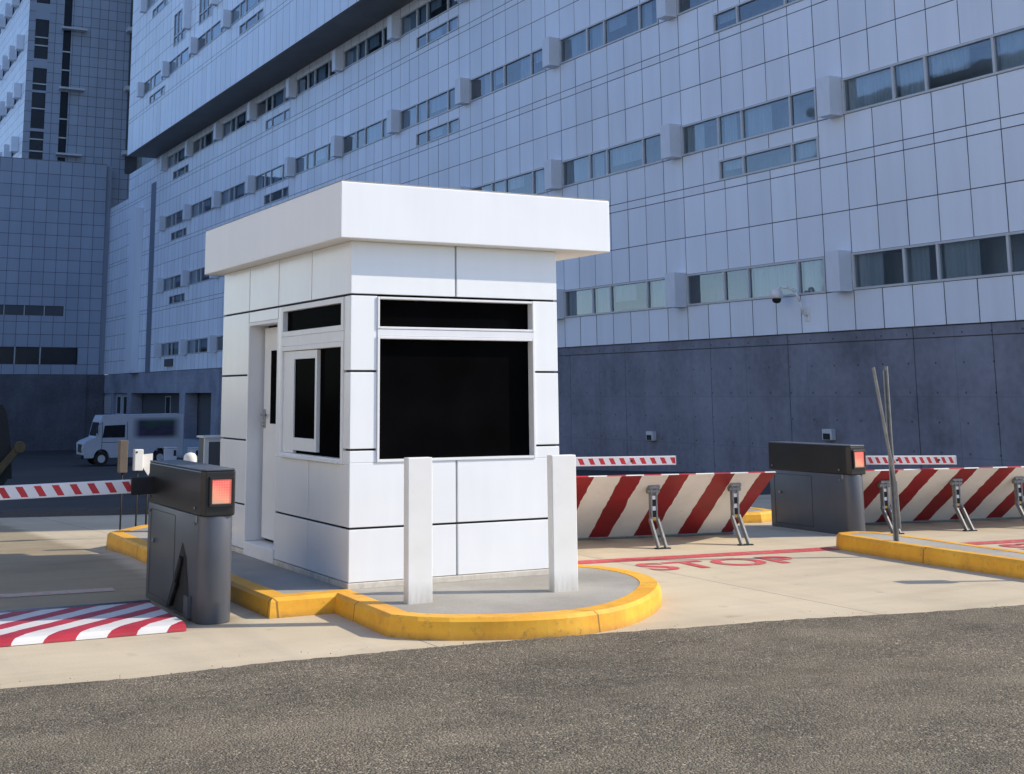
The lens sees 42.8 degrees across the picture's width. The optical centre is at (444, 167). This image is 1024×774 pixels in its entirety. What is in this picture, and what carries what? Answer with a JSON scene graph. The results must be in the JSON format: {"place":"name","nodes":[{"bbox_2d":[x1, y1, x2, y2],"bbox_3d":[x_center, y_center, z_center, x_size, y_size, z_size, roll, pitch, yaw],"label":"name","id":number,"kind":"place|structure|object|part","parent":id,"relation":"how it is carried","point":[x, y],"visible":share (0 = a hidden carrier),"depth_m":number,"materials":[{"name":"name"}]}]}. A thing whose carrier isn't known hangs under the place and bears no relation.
{"place":"outdoors","nodes":[
{"label":"outdoors","id":0,"kind":"place"},
{"bbox_2d":[163,447,177,459],"bbox_3d":[-9.389,10.088,44.637,0.403,1.000,0.415,5,-11,-27],"label":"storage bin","id":1,"kind":"object","parent":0,"point":[170,453],"visible":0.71,"depth_m":44.53,"materials":[{"name":"white plastic"}]},
{"bbox_2d":[187,447,198,461],"bbox_3d":[-8.676,10.162,44.992,0.336,0.970,0.348,5,-11,-27],"label":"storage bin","id":2,"kind":"object","parent":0,"point":[195,450],"visible":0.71,"depth_m":44.93,"materials":[{"name":"white plastic"}]},
{"bbox_2d":[197,435,222,465],"bbox_3d":[-2.114,3.254,13.261,0.790,1.040,0.240,5,-11,-27],"label":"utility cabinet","id":3,"kind":"object","parent":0,"point":[209,449],"visible":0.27,"depth_m":13.12,"materials":[{"name":"white metal"}]},
{"bbox_3d":[-2.078,3.257,13.188,0.659,0.949,0.016,5,-11,-27],"label":"door","id":4,"kind":"part","parent":3,"relation":"part of","materials":[{"name":"grey metal"}]},
{"bbox_2d":[106,524,661,640],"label":"traffic island","id":5,"kind":"structure","parent":0,"point":[603,599],"depth_m":9.43,"materials":[{"name":"concrete"}]},
{"bbox_2d":[183,452,196,461],"bbox_3d":[-2.764,3.566,14.124,0.144,0.935,0.144,5,-11,-27],"label":"bollard","id":6,"kind":"object","parent":5,"relation":"on","point":[190,456],"visible":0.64,"depth_m":14.14,"materials":[{"name":"white plastic"}]},
{"bbox_2d":[205,180,609,589],"bbox_3d":[-0.501,1.950,12.055,2.503,3.198,3.613,5,-11,-27],"label":"guard booth","id":7,"kind":"object","parent":5,"relation":"on","point":[375,334],"visible":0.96,"depth_m":10.65,"materials":[{"name":"metal"}]},
{"bbox_2d":[260,327,277,540],"bbox_3d":[-1.535,2.421,11.910,0.095,1.920,0.725,5,-11,-27],"label":"door","id":8,"kind":"structure","parent":7,"relation":"in","point":[268,424],"depth_m":12.07,"materials":[{"name":"white metal"}]},
{"bbox_2d":[281,297,344,336],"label":"window","id":9,"kind":"structure","parent":7,"relation":"in","point":[323,316],"depth_m":10.94,"materials":[{"name":"black glass"}]},
{"bbox_2d":[279,341,346,463],"bbox_3d":[-1.079,1.950,10.838,0.092,0.947,1.426,5,-11,-27],"label":"sliding window","id":10,"kind":"structure","parent":7,"relation":"in","point":[311,418],"depth_m":10.82,"materials":[{"name":"black glass"}]},
{"bbox_2d":[375,336,535,462],"bbox_3d":[0.093,1.869,10.552,1.437,0.974,0.117,5,-11,-27],"label":"window","id":11,"kind":"structure","parent":7,"relation":"in","point":[439,398],"depth_m":10.57,"materials":[{"name":"black glass"}]},
{"bbox_2d":[377,296,533,331],"bbox_3d":[0.091,1.208,10.666,1.437,0.253,0.117,5,-11,-27],"label":"window","id":12,"kind":"structure","parent":7,"relation":"in","point":[392,312],"depth_m":10.67,"materials":[{"name":"black glass"}]},
{"bbox_2d":[404,457,431,603],"bbox_3d":[-0.185,2.586,9.299,0.195,1.010,0.075,5,-11,-27],"label":"bollard","id":13,"kind":"object","parent":5,"relation":"on","point":[417,530],"visible":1,"depth_m":9.26,"materials":[{"name":"white metal"}]},
{"bbox_2d":[547,454,577,591],"bbox_3d":[0.893,2.679,9.829,0.215,1.000,0.075,5,-11,-27],"label":"bollard","id":14,"kind":"object","parent":5,"relation":"on","point":[562,526],"visible":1,"depth_m":9.79,"materials":[{"name":"white metal"}]},
{"bbox_2d":[576,456,675,465],"bbox_3d":[0.766,3.530,14.731,3.422,0.992,1.501,4,-11,-23],"label":"barrier arm","id":15,"kind":"object","parent":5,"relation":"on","point":[625,460],"visible":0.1,"depth_m":14.63,"materials":[{"name":"multicoloured metal"}]},
{"bbox_2d":[0,450,770,508],"bbox_3d":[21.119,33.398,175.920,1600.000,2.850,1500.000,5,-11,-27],"label":"ground","id":16,"kind":"structure","parent":0,"point":[45,467],"depth_m":46.52,"materials":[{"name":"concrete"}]},
{"bbox_2d":[0,405,25,485],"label":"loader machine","id":17,"kind":"object","parent":16,"relation":"on","point":[8,455],"visible":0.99,"depth_m":35.68,"materials":[{"name":"black metal"}]},
{"bbox_2d":[0,0,141,450],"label":"tower building","id":18,"kind":"structure","parent":16,"relation":"on","point":[68,166],"depth_m":106.74,"materials":[{"name":"silver metal"}]},
{"bbox_2d":[0,305,64,315],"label":"ribbon window","id":19,"kind":"structure","parent":18,"relation":"in","point":[4,309],"depth_m":104.14,"materials":[{"name":"black glass"}]},
{"bbox_2d":[0,347,76,364],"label":"ribbon window","id":20,"kind":"structure","parent":18,"relation":"in","point":[8,355],"depth_m":103.88,"materials":[{"name":"black glass"}]},
{"bbox_2d":[29,0,49,159],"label":"strip window","id":21,"kind":"structure","parent":18,"relation":"in","point":[43,6],"depth_m":108.76,"materials":[{"name":"glass"}]},
{"bbox_2d":[57,0,72,160],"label":"strip window","id":22,"kind":"structure","parent":18,"relation":"in","point":[68,3],"depth_m":109.75,"materials":[{"name":"black glass"}]},
{"bbox_2d":[0,504,148,517],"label":"asphalt kerb","id":23,"kind":"structure","parent":16,"relation":"on","point":[51,512],"depth_m":20.74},
{"bbox_2d":[74,413,183,465],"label":"delivery van","id":24,"kind":"object","parent":16,"relation":"on","point":[149,433],"visible":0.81,"depth_m":73.42,"materials":[{"name":"white metal"}]},
{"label":"side window","id":25,"kind":"part","parent":24,"relation":"part of","materials":[{"name":"black glass"}]},
{"bbox_2d":[103,0,1023,472],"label":"hospital building","id":26,"kind":"structure","parent":16,"relation":"on","point":[851,172],"depth_m":39.43,"materials":[{"name":"silver metal"}]},
{"bbox_2d":[116,396,121,413],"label":"window","id":27,"kind":"structure","parent":26,"relation":"in","point":[119,398],"depth_m":101.76,"materials":[{"name":"glass"}]},
{"bbox_2d":[123,396,126,413],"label":"window","id":28,"kind":"structure","parent":26,"relation":"in","point":[124,397],"depth_m":100.03,"materials":[{"name":"glass"}]},
{"bbox_2d":[147,0,157,10],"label":"window","id":29,"kind":"structure","parent":26,"relation":"in","point":[150,3],"depth_m":93.19,"materials":[{"name":"blue glass"}]},
{"bbox_2d":[143,69,164,95],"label":"window","id":30,"kind":"structure","parent":26,"relation":"in","point":[152,82],"depth_m":90.63,"materials":[{"name":"blue glass"}]},
{"bbox_2d":[149,85,164,104],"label":"window","id":31,"kind":"structure","parent":26,"relation":"in","point":[161,91],"depth_m":89.14,"materials":[{"name":"blue glass"}]},
{"bbox_2d":[152,0,167,18],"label":"window","id":32,"kind":"structure","parent":26,"relation":"in","point":[163,3],"depth_m":90.37,"materials":[{"name":"blue glass"}]},
{"bbox_2d":[165,396,170,412],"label":"window","id":33,"kind":"structure","parent":26,"relation":"in","point":[167,398],"depth_m":91.49,"materials":[{"name":"glass"}]},
{"bbox_2d":[161,341,178,356],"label":"window","id":34,"kind":"structure","parent":26,"relation":"in","point":[170,348],"depth_m":89.77,"materials":[{"name":"glass"}]},
{"bbox_2d":[163,274,184,291],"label":"window","id":35,"kind":"structure","parent":26,"relation":"in","point":[173,282],"depth_m":90.31,"materials":[{"name":"blue glass"}]},
{"bbox_2d":[165,209,186,229],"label":"window","id":36,"kind":"structure","parent":26,"relation":"in","point":[174,219],"depth_m":90.92,"materials":[{"name":"blue glass"}]},
{"bbox_2d":[169,292,184,304],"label":"window","id":37,"kind":"structure","parent":26,"relation":"in","point":[177,298],"depth_m":89.03,"materials":[{"name":"blue glass"}]},
{"bbox_2d":[167,147,188,169],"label":"window","id":38,"kind":"structure","parent":26,"relation":"in","point":[177,157],"depth_m":91.95,"materials":[{"name":"blue glass"}]},
{"bbox_2d":[171,227,186,240],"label":"window","id":39,"kind":"structure","parent":26,"relation":"in","point":[180,233],"depth_m":89.68,"materials":[{"name":"blue glass"}]},
{"bbox_2d":[173,8,185,47],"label":"window","id":40,"kind":"structure","parent":26,"relation":"in","point":[179,34],"depth_m":85.72,"materials":[{"name":"blue glass"}]},
{"bbox_2d":[168,46,192,75],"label":"window","id":41,"kind":"structure","parent":26,"relation":"in","point":[182,57],"depth_m":84.87,"materials":[{"name":"blue glass"}]},
{"bbox_2d":[173,163,188,179],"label":"window","id":42,"kind":"structure","parent":26,"relation":"in","point":[183,170],"depth_m":90.22,"materials":[{"name":"blue glass"}]},
{"bbox_2d":[186,337,207,353],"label":"window","id":43,"kind":"structure","parent":26,"relation":"in","point":[199,345],"depth_m":83.72,"materials":[{"name":"glass"}]},
{"bbox_2d":[189,267,211,284],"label":"window","id":44,"kind":"structure","parent":26,"relation":"in","point":[198,275],"depth_m":85.35,"materials":[{"name":"blue glass"}]},
{"bbox_2d":[191,196,215,218],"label":"window","id":45,"kind":"structure","parent":26,"relation":"in","point":[201,207],"depth_m":85.36,"materials":[{"name":"blue glass"}]},
{"bbox_2d":[192,129,217,154],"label":"window","id":46,"kind":"structure","parent":26,"relation":"in","point":[206,140],"depth_m":85.93,"materials":[{"name":"blue glass"}]},
{"bbox_2d":[199,0,211,24],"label":"window","id":47,"kind":"structure","parent":26,"relation":"in","point":[205,11],"depth_m":80.61,"materials":[{"name":"blue glass"}]},
{"bbox_2d":[197,19,225,52],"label":"window","id":48,"kind":"structure","parent":26,"relation":"in","point":[212,33],"depth_m":79.09,"materials":[{"name":"blue glass"}]},
{"bbox_2d":[216,335,222,350],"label":"window","id":49,"kind":"structure","parent":26,"relation":"in","point":[219,345],"depth_m":79.51,"materials":[{"name":"glass"}]},
{"bbox_2d":[220,181,249,206],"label":"window","id":50,"kind":"structure","parent":26,"relation":"in","point":[236,192],"depth_m":79.80,"materials":[{"name":"blue glass"}]},
{"bbox_2d":[222,110,250,138],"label":"window","id":51,"kind":"structure","parent":26,"relation":"in","point":[239,121],"depth_m":80.22,"materials":[{"name":"blue glass"}]},
{"bbox_2d":[230,0,262,26],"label":"window","id":52,"kind":"structure","parent":26,"relation":"in","point":[245,6],"depth_m":73.31,"materials":[{"name":"blue glass"}]},
{"bbox_2d":[239,7,263,35],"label":"window","id":53,"kind":"structure","parent":26,"relation":"in","point":[254,19],"depth_m":71.87,"materials":[{"name":"blue glass"}]},
{"bbox_2d":[254,164,288,191],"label":"window","id":54,"kind":"structure","parent":26,"relation":"in","point":[275,175],"depth_m":73.79,"materials":[{"name":"blue glass"}]},
{"bbox_2d":[256,86,289,118],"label":"window","id":55,"kind":"structure","parent":26,"relation":"in","point":[278,98],"depth_m":74.50,"materials":[{"name":"blue glass"}]},
{"bbox_2d":[264,186,288,205],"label":"window","id":56,"kind":"structure","parent":26,"relation":"in","point":[282,193],"depth_m":72.65,"materials":[{"name":"blue glass"}]},
{"bbox_2d":[265,107,289,130],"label":"window","id":57,"kind":"structure","parent":26,"relation":"in","point":[284,115],"depth_m":73.38,"materials":[{"name":"blue glass"}]},
{"bbox_2d":[295,142,335,175],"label":"window","id":58,"kind":"structure","parent":26,"relation":"in","point":[321,155],"depth_m":67.37,"materials":[{"name":"blue glass"}]},
{"bbox_2d":[296,59,336,96],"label":"window","id":59,"kind":"structure","parent":26,"relation":"in","point":[320,74],"depth_m":68.66,"materials":[{"name":"blue glass"}]},
{"bbox_2d":[342,117,391,155],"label":"window","id":60,"kind":"structure","parent":26,"relation":"in","point":[372,133],"depth_m":62.15,"materials":[{"name":"blue glass"}]},
{"bbox_2d":[343,26,391,69],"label":"window","id":61,"kind":"structure","parent":26,"relation":"in","point":[378,40],"depth_m":62.19,"materials":[{"name":"blue glass"}]},
{"bbox_2d":[400,86,458,131],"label":"window","id":62,"kind":"structure","parent":26,"relation":"in","point":[441,103],"depth_m":56.33,"materials":[{"name":"blue glass"}]},
{"bbox_2d":[400,0,458,37],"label":"window","id":63,"kind":"structure","parent":26,"relation":"in","point":[430,10],"depth_m":57.06,"materials":[{"name":"blue glass"}]},
{"bbox_2d":[416,14,458,50],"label":"window","id":64,"kind":"structure","parent":26,"relation":"in","point":[447,27],"depth_m":55.58,"materials":[{"name":"blue glass"}]},
{"bbox_2d":[416,117,459,147],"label":"window","id":65,"kind":"structure","parent":26,"relation":"in","point":[450,127],"depth_m":54.96,"materials":[{"name":"blue glass"}]},
{"bbox_2d":[469,47,545,102],"bbox_3d":[2.720,-3.461,49.734,0.880,0.930,5.786,5,-11,-27],"label":"window","id":66,"kind":"structure","parent":26,"relation":"in","point":[529,65],"depth_m":49.71,"materials":[{"name":"blue glass"}]},
{"bbox_2d":[470,167,547,194],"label":"window","id":67,"kind":"structure","parent":26,"relation":"in","point":[529,182],"depth_m":48.80,"materials":[{"name":"blue glass"}]},
{"bbox_2d":[559,0,658,64],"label":"window","id":68,"kind":"structure","parent":26,"relation":"in","point":[642,16],"depth_m":43.90,"materials":[{"name":"blue glass"}]},
{"bbox_2d":[561,133,663,187],"bbox_3d":[5.803,-0.161,43.039,0.880,0.930,5.829,5,-11,-27],"label":"window","id":69,"kind":"structure","parent":26,"relation":"in","point":[645,151],"depth_m":43.56,"materials":[{"name":"blue glass"}]},
{"bbox_2d":[564,277,665,317],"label":"window","id":70,"kind":"structure","parent":26,"relation":"in","point":[649,294],"depth_m":42.15,"materials":[{"name":"glass"}]},
{"bbox_2d":[646,431,655,440],"bbox_3d":[6.296,8.166,39.640,0.168,0.280,0.340,5,-11,-27],"label":"wall light","id":71,"kind":"object","parent":26,"relation":"attached to","point":[650,435],"visible":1,"depth_m":39.52,"materials":[{"name":"grey metal"}]},
{"bbox_2d":[676,0,714,15],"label":"window","id":72,"kind":"structure","parent":26,"relation":"in","point":[683,6],"depth_m":40.24,"materials":[{"name":"blue glass"}]},
{"bbox_2d":[681,87,817,156],"bbox_3d":[8.876,-1.197,37.087,0.880,0.930,5.786,5,-11,-27],"label":"window","id":73,"kind":"structure","parent":26,"relation":"in","point":[796,109],"depth_m":37.03,"materials":[{"name":"blue glass"}]},
{"bbox_2d":[686,257,826,305],"bbox_3d":[8.889,3.237,36.322,0.880,0.930,5.786,5,-11,-27],"label":"window","id":74,"kind":"structure","parent":26,"relation":"in","point":[806,276],"depth_m":36.73,"materials":[{"name":"glass"}]},
{"bbox_2d":[713,0,801,33],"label":"window","id":75,"kind":"structure","parent":26,"relation":"in","point":[748,10],"depth_m":37.86,"materials":[{"name":"blue glass"}]},
{"bbox_2d":[718,136,819,180],"bbox_3d":[9.267,-0.180,36.139,0.880,0.600,4.078,5,-11,-27],"label":"window","id":76,"kind":"structure","parent":26,"relation":"in","point":[805,150],"depth_m":36.36,"materials":[{"name":"glass"}]},
{"bbox_2d":[770,286,809,321],"bbox_3d":[9.092,3.582,34.248,1.006,0.944,0.317,-5,-11,25],"label":"security camera","id":77,"kind":"object","parent":26,"relation":"attached to","point":[776,295],"visible":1,"depth_m":34.24,"materials":[{"name":"white plastic"}]},
{"bbox_2d":[822,429,835,439],"bbox_3d":[9.742,6.767,33.007,0.168,0.280,0.340,5,-11,-27],"label":"wall light","id":78,"kind":"object","parent":26,"relation":"attached to","point":[828,434],"visible":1,"depth_m":32.90,"materials":[{"name":"grey metal"}]},
{"bbox_2d":[841,25,1023,114],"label":"window","id":79,"kind":"structure","parent":26,"relation":"in","point":[1001,52],"depth_m":31.01,"materials":[{"name":"blue glass"}]},
{"bbox_2d":[851,230,1023,289],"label":"window","id":80,"kind":"structure","parent":26,"relation":"in","point":[1002,254],"depth_m":30.80,"materials":[{"name":"grey glass"}]},
{"bbox_2d":[0,604,1023,773],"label":"asphalt road","id":81,"kind":"structure","parent":0,"point":[247,732],"depth_m":6.64,"materials":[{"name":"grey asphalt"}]},
{"bbox_2d":[0,494,1023,688],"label":"concrete apron","id":82,"kind":"object","parent":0,"point":[39,554],"visible":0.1,"depth_m":10.63,"materials":[{"name":"beige concrete"}]},
{"bbox_2d":[0,587,115,597],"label":"stop line","id":83,"kind":"object","parent":82,"relation":"on","point":[55,592],"visible":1,"depth_m":10.61,"materials":[{"name":"paint"}]},
{"bbox_2d":[0,600,186,646],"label":"wedge barrier","id":84,"kind":"object","parent":82,"relation":"on","point":[37,625],"visible":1,"depth_m":8.93,"materials":[{"name":"metal"}]},
{"bbox_2d":[0,460,235,624],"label":"barrier","id":85,"kind":"object","parent":82,"relation":"on","point":[191,509],"visible":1,"depth_m":9.55,"materials":[{"name":"grey metal"}]},
{"bbox_2d":[117,440,127,529],"bbox_3d":[-3.852,3.851,15.562,0.100,1.162,0.100,5,-11,-27],"label":"marker post","id":86,"kind":"object","parent":82,"relation":"on","point":[122,456],"visible":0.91,"depth_m":15.58,"materials":[{"name":"grey metal"}]},
{"bbox_2d":[132,449,143,525],"bbox_3d":[-3.685,3.918,15.632,0.105,1.052,0.108,5,-11,-27],"label":"marker post","id":87,"kind":"object","parent":82,"relation":"on","point":[137,460],"visible":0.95,"depth_m":15.65,"materials":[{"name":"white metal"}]},
{"bbox_2d":[143,453,152,524],"bbox_3d":[-3.603,3.966,15.740,0.130,0.999,0.042,5,-11,-27],"label":"marker post","id":88,"kind":"object","parent":82,"relation":"on","point":[147,458],"visible":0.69,"depth_m":15.78,"materials":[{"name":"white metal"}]},
{"bbox_2d":[576,471,775,548],"bbox_3d":[1.829,3.678,14.078,3.350,0.772,1.360,3,-10,-18],"label":"wedge barrier","id":89,"kind":"object","parent":82,"relation":"on","point":[656,506],"visible":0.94,"depth_m":14.02,"materials":[{"name":"metal"}]},
{"bbox_2d":[578,547,840,563],"bbox_3d":[2.369,3.826,12.818,3.559,0.001,0.226,4,-10,-21],"label":"stop line","id":90,"kind":"object","parent":82,"relation":"on","point":[699,555],"visible":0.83,"depth_m":12.89,"materials":[{"name":"paint"}]},
{"bbox_2d":[636,556,791,569],"bbox_3d":[2.627,3.742,12.341,1.680,0.001,0.500,4,-11,-21],"label":"stop lettering","id":91,"kind":"object","parent":82,"relation":"on","point":[717,561],"visible":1,"depth_m":12.36,"materials":[{"name":"paint"}]},
{"bbox_2d":[768,441,956,533],"bbox_3d":[4.770,3.711,15.098,2.128,0.997,0.979,-5,-11,27],"label":"barrier cabinet","id":92,"kind":"object","parent":82,"relation":"on","point":[816,487],"visible":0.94,"depth_m":15.06,"materials":[{"name":"grey metal"}]},
{"bbox_2d":[836,531,1023,578],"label":"traffic island","id":93,"kind":"structure","parent":82,"relation":"on","point":[983,559],"depth_m":12.27,"materials":[{"name":"concrete"}]},
{"bbox_2d":[872,366,900,540],"bbox_3d":[4.377,2.831,12.915,0.227,1.700,0.072,5,-11,-27],"label":"slat post","id":94,"kind":"object","parent":93,"relation":"on","point":[895,507],"visible":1,"depth_m":12.94,"materials":[{"name":"grey metal"}]},
{"bbox_2d":[862,466,1023,533],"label":"wedge barrier","id":95,"kind":"object","parent":82,"relation":"on","point":[968,495],"visible":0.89,"depth_m":15.56,"materials":[{"name":"metal"}]},
{"bbox_2d":[965,539,1023,544],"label":"stop line","id":96,"kind":"object","parent":82,"relation":"on","point":[996,542],"visible":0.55,"depth_m":13.93,"materials":[{"name":"paint"}]},
{"bbox_2d":[999,543,1023,548],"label":"stop lettering","id":97,"kind":"object","parent":82,"relation":"on","point":[1004,545],"visible":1,"depth_m":13.64,"materials":[{"name":"paint"}]},
{"bbox_2d":[742,507,771,522],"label":"traffic island","id":98,"kind":"structure","parent":0,"point":[756,515],"depth_m":16.17,"materials":[{"name":"concrete"}]}
]}

